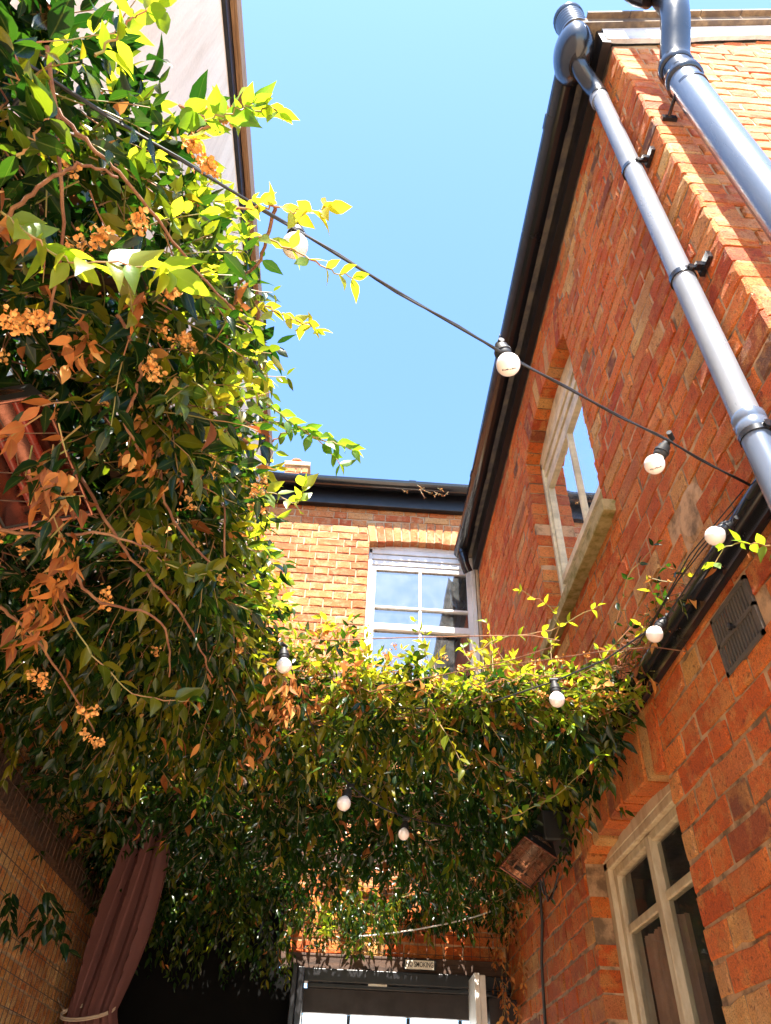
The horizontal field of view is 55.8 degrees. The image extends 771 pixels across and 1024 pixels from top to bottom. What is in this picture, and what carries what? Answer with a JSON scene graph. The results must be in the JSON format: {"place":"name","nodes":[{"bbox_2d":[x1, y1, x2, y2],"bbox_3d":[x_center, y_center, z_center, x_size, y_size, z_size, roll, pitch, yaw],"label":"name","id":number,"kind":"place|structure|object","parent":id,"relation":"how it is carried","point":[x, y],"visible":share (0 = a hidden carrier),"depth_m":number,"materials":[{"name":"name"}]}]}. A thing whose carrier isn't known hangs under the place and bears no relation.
{"place":"outdoors","nodes":[
{"label":"outdoors","id":0,"kind":"place"},
{"bbox_2d":[4,0,272,792],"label":"rendered house","id":1,"kind":"structure","parent":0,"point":[201,37],"depth_m":3.77,"materials":[{"name":"painted render"},{"name":"slate"},{"name":"wood"}]},
{"bbox_2d":[0,383,93,532],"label":"patio heater","id":2,"kind":"object","parent":1,"relation":"attached to","point":[14,511],"visible":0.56,"depth_m":1.30,"materials":[{"name":"metal"}]},
{"bbox_2d":[117,458,517,1023],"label":"brick house","id":3,"kind":"structure","parent":0,"point":[379,553],"depth_m":5.62,"materials":[{"name":"orange brick"}]},
{"bbox_2d":[301,1013,461,1023],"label":"door","id":4,"kind":"structure","parent":3,"relation":"in","point":[307,1019],"depth_m":3.90,"materials":[{"name":"white"}]},
{"bbox_2d":[292,887,506,959],"bbox_3d":[0.076,2.345,4.162,1.221,0.325,0.006,4,-42,-1],"label":"wire mesh","id":5,"kind":"object","parent":3,"relation":"attached to","point":[462,956],"visible":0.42,"depth_m":4.09,"materials":[{"name":"black metal"}]},
{"bbox_2d":[402,959,437,970],"bbox_3d":[0.189,2.497,4.018,0.198,0.052,0.008,4,-42,-1],"label":"door sign","id":6,"kind":"object","parent":3,"relation":"attached to","point":[419,964],"visible":1,"depth_m":4.01,"materials":[{"name":"metal"}]},
{"bbox_2d":[364,547,480,678],"bbox_3d":[0.286,0.860,5.823,0.901,1.419,0.110,4,-42,-1],"label":"window","id":7,"kind":"structure","parent":3,"relation":"in","point":[407,560],"depth_m":6.07,"materials":[{"name":"white paint"}]},
{"bbox_2d":[403,486,447,497],"bbox_3d":[0.346,-0.178,6.307,0.406,0.174,0.046,4,-42,-1],"label":"withered weed","id":8,"kind":"object","parent":3,"relation":"hanging from","point":[429,492],"visible":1,"depth_m":6.32,"materials":[{"name":"brown plant"}]},
{"bbox_2d":[241,0,770,1023],"label":"sky","id":9,"kind":"structure","parent":0,"point":[425,118],"materials":[{"name":"blue"}]},
{"label":"ground","id":10,"kind":"structure","parent":0,"visible":0},
{"bbox_2d":[0,699,104,1023],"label":"garden wall","id":11,"kind":"structure","parent":10,"relation":"on","point":[14,841],"depth_m":3.09,"materials":[{"name":"beige brick"}]},
{"bbox_2d":[0,698,104,1023],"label":"wire mesh","id":12,"kind":"object","parent":11,"relation":"attached to","point":[39,898],"visible":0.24,"depth_m":2.98,"materials":[{"name":"black metal"}]},
{"bbox_2d":[0,883,81,962],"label":"trailing vine","id":13,"kind":"object","parent":12,"relation":"hanging from","point":[54,929],"visible":1,"depth_m":2.50,"materials":[{"name":"green plant"}]},
{"bbox_2d":[0,160,614,870],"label":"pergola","id":14,"kind":"object","parent":11,"relation":"attached to","point":[110,282],"visible":0.01,"depth_m":1.91,"materials":[{"name":"brown wood"}]},
{"bbox_2d":[57,789,177,1023],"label":"curtain","id":15,"kind":"object","parent":14,"relation":"hanging from","point":[120,933],"visible":0.84,"depth_m":3.33,"materials":[{"name":"fabric"}]},
{"bbox_2d":[0,0,368,812],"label":"climbing vine","id":16,"kind":"object","parent":10,"relation":"on","point":[70,638],"visible":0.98,"depth_m":1.37,"materials":[{"name":"green plant"}]},
{"bbox_2d":[0,530,770,1023],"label":"climbing vine","id":17,"kind":"object","parent":10,"relation":"on","point":[500,760],"visible":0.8,"depth_m":2.80,"materials":[{"name":"green plant"}]},
{"bbox_2d":[291,669,503,834],"bbox_3d":[0.042,0.955,2.634,0.130,0.210,1.546,-21,-47,24],"label":"light cable","id":18,"kind":"object","parent":17,"relation":"attached to","point":[360,792],"visible":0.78,"depth_m":2.52,"materials":[{"name":"rubber"}]},
{"bbox_2d":[276,642,291,673],"bbox_3d":[-0.298,0.433,2.169,0.045,0.102,0.045,4,-42,-1],"label":"festoon bulb","id":19,"kind":"object","parent":18,"relation":"hanging from","point":[284,665],"visible":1,"depth_m":2.14,"materials":[{"name":"white glass"}]},
{"bbox_2d":[337,783,354,810],"bbox_3d":[-0.131,0.938,2.406,0.046,0.102,0.068,-16,-45,19],"label":"festoon bulb","id":20,"kind":"object","parent":18,"relation":"hanging from","point":[343,802],"visible":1,"depth_m":2.37,"materials":[{"name":"white glass"}]},
{"bbox_2d":[398,817,409,839],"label":"festoon bulb","id":21,"kind":"object","parent":18,"relation":"hanging from","point":[403,832],"visible":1,"depth_m":2.61,"materials":[{"name":"white glass"}]},
{"bbox_2d":[454,0,770,1023],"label":"brick house","id":22,"kind":"structure","parent":10,"relation":"on","point":[640,290],"depth_m":2.67,"materials":[{"name":"brick"}]},
{"bbox_2d":[361,901,513,936],"bbox_3d":[0.276,2.178,3.912,0.844,0.187,0.036,-3,-43,6],"label":"light cable","id":23,"kind":"object","parent":22,"relation":"attached to","point":[428,926],"visible":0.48,"depth_m":3.88,"materials":[{"name":"white plastic"}]},
{"bbox_2d":[499,829,571,888],"bbox_3d":[0.631,1.414,2.997,0.309,0.200,0.244,4,-42,-1],"label":"patio heater","id":24,"kind":"object","parent":22,"relation":"attached to","point":[540,859],"visible":1,"depth_m":3.00,"materials":[{"name":"metal"}]},
{"bbox_2d":[538,872,558,1023],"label":"wall cable","id":25,"kind":"object","parent":22,"relation":"attached to","point":[540,886],"depth_m":3.33,"materials":[{"name":"rubber"}]},
{"bbox_2d":[529,810,570,855],"bbox_3d":[0.709,1.376,3.085,0.145,0.120,0.280,4,-42,-1],"label":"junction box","id":26,"kind":"object","parent":22,"relation":"attached to","point":[549,830],"visible":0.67,"depth_m":2.98,"materials":[{"name":"black plastic"}]},
{"bbox_2d":[540,355,602,595],"bbox_3d":[1.001,-0.173,3.722,0.110,1.364,0.952,4,-42,-1],"label":"window","id":27,"kind":"structure","parent":22,"relation":"in","point":[573,493],"depth_m":3.89,"materials":[{"name":"beige paint"}]},
{"bbox_2d":[506,478,770,882],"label":"gutter","id":28,"kind":"object","parent":22,"relation":"attached to","point":[754,515],"visible":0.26,"depth_m":1.98,"materials":[{"name":"black plastic"}]},
{"bbox_2d":[17,56,750,485],"bbox_3d":[0.147,-0.343,1.365,1.749,0.159,0.050,26,-47,-24],"label":"light cable","id":29,"kind":"object","parent":28,"relation":"attached to","point":[179,158],"visible":0.92,"depth_m":1.28,"materials":[{"name":"rubber"}]},
{"bbox_2d":[10,97,29,139],"bbox_3d":[-0.478,-0.529,0.984,0.059,0.089,0.048,4,-42,-1],"label":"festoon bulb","id":30,"kind":"object","parent":29,"relation":"hanging from","point":[16,102],"visible":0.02,"depth_m":0.97,"materials":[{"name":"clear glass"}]},
{"bbox_2d":[282,222,307,259],"bbox_3d":[-0.153,-0.475,1.260,0.045,0.107,0.045,4,-42,-1],"label":"festoon bulb","id":31,"kind":"object","parent":29,"relation":"hanging from","point":[302,247],"visible":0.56,"depth_m":1.23,"materials":[{"name":"white glass"}]},
{"bbox_2d":[494,337,519,376],"bbox_3d":[0.229,-0.291,1.375,0.046,0.089,0.045,4,-42,-1],"label":"festoon bulb","id":32,"kind":"object","parent":29,"relation":"hanging from","point":[508,363],"visible":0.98,"depth_m":1.35,"materials":[{"name":"white glass"}]},
{"bbox_2d":[644,430,674,474],"bbox_3d":[0.613,-0.130,1.629,0.080,0.093,0.045,-23,-48,26],"label":"festoon bulb","id":33,"kind":"object","parent":29,"relation":"hanging from","point":[654,463],"visible":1,"depth_m":1.61,"materials":[{"name":"white glass"}]},
{"bbox_2d":[214,498,746,708],"bbox_3d":[0.237,0.369,2.227,1.766,0.266,0.514,-20,-47,23],"label":"light cable","id":34,"kind":"object","parent":28,"relation":"attached to","point":[693,576],"visible":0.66,"depth_m":2.10,"materials":[{"name":"rubber"}]},
{"bbox_2d":[549,678,564,707],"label":"festoon bulb","id":35,"kind":"object","parent":34,"relation":"hanging from","point":[556,699],"visible":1,"depth_m":2.11,"materials":[{"name":"white glass"}]},
{"bbox_2d":[646,613,669,642],"bbox_3d":[0.746,0.319,1.993,0.074,0.083,0.045,4,-42,-1],"label":"festoon bulb","id":36,"kind":"object","parent":34,"relation":"hanging from","point":[654,633],"visible":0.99,"depth_m":1.97,"materials":[{"name":"white glass"}]},
{"bbox_2d":[704,515,738,545],"bbox_3d":[0.773,0.044,1.671,0.088,0.078,0.045,4,-42,-1],"label":"festoon bulb","id":37,"kind":"object","parent":34,"relation":"hanging from","point":[716,535],"visible":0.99,"depth_m":1.65,"materials":[{"name":"white glass"}]},
{"bbox_2d":[603,784,713,1023],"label":"window","id":38,"kind":"structure","parent":22,"relation":"in","point":[681,996],"depth_m":2.50,"materials":[{"name":"beige paint"}]},
{"bbox_2d":[621,489,743,658],"bbox_3d":[0.787,0.233,2.064,0.098,0.112,0.840,7,-42,-5],"label":"wire bundle","id":39,"kind":"object","parent":22,"relation":"attached to","point":[666,597],"visible":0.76,"depth_m":1.92,"materials":[{"name":"rubber"}]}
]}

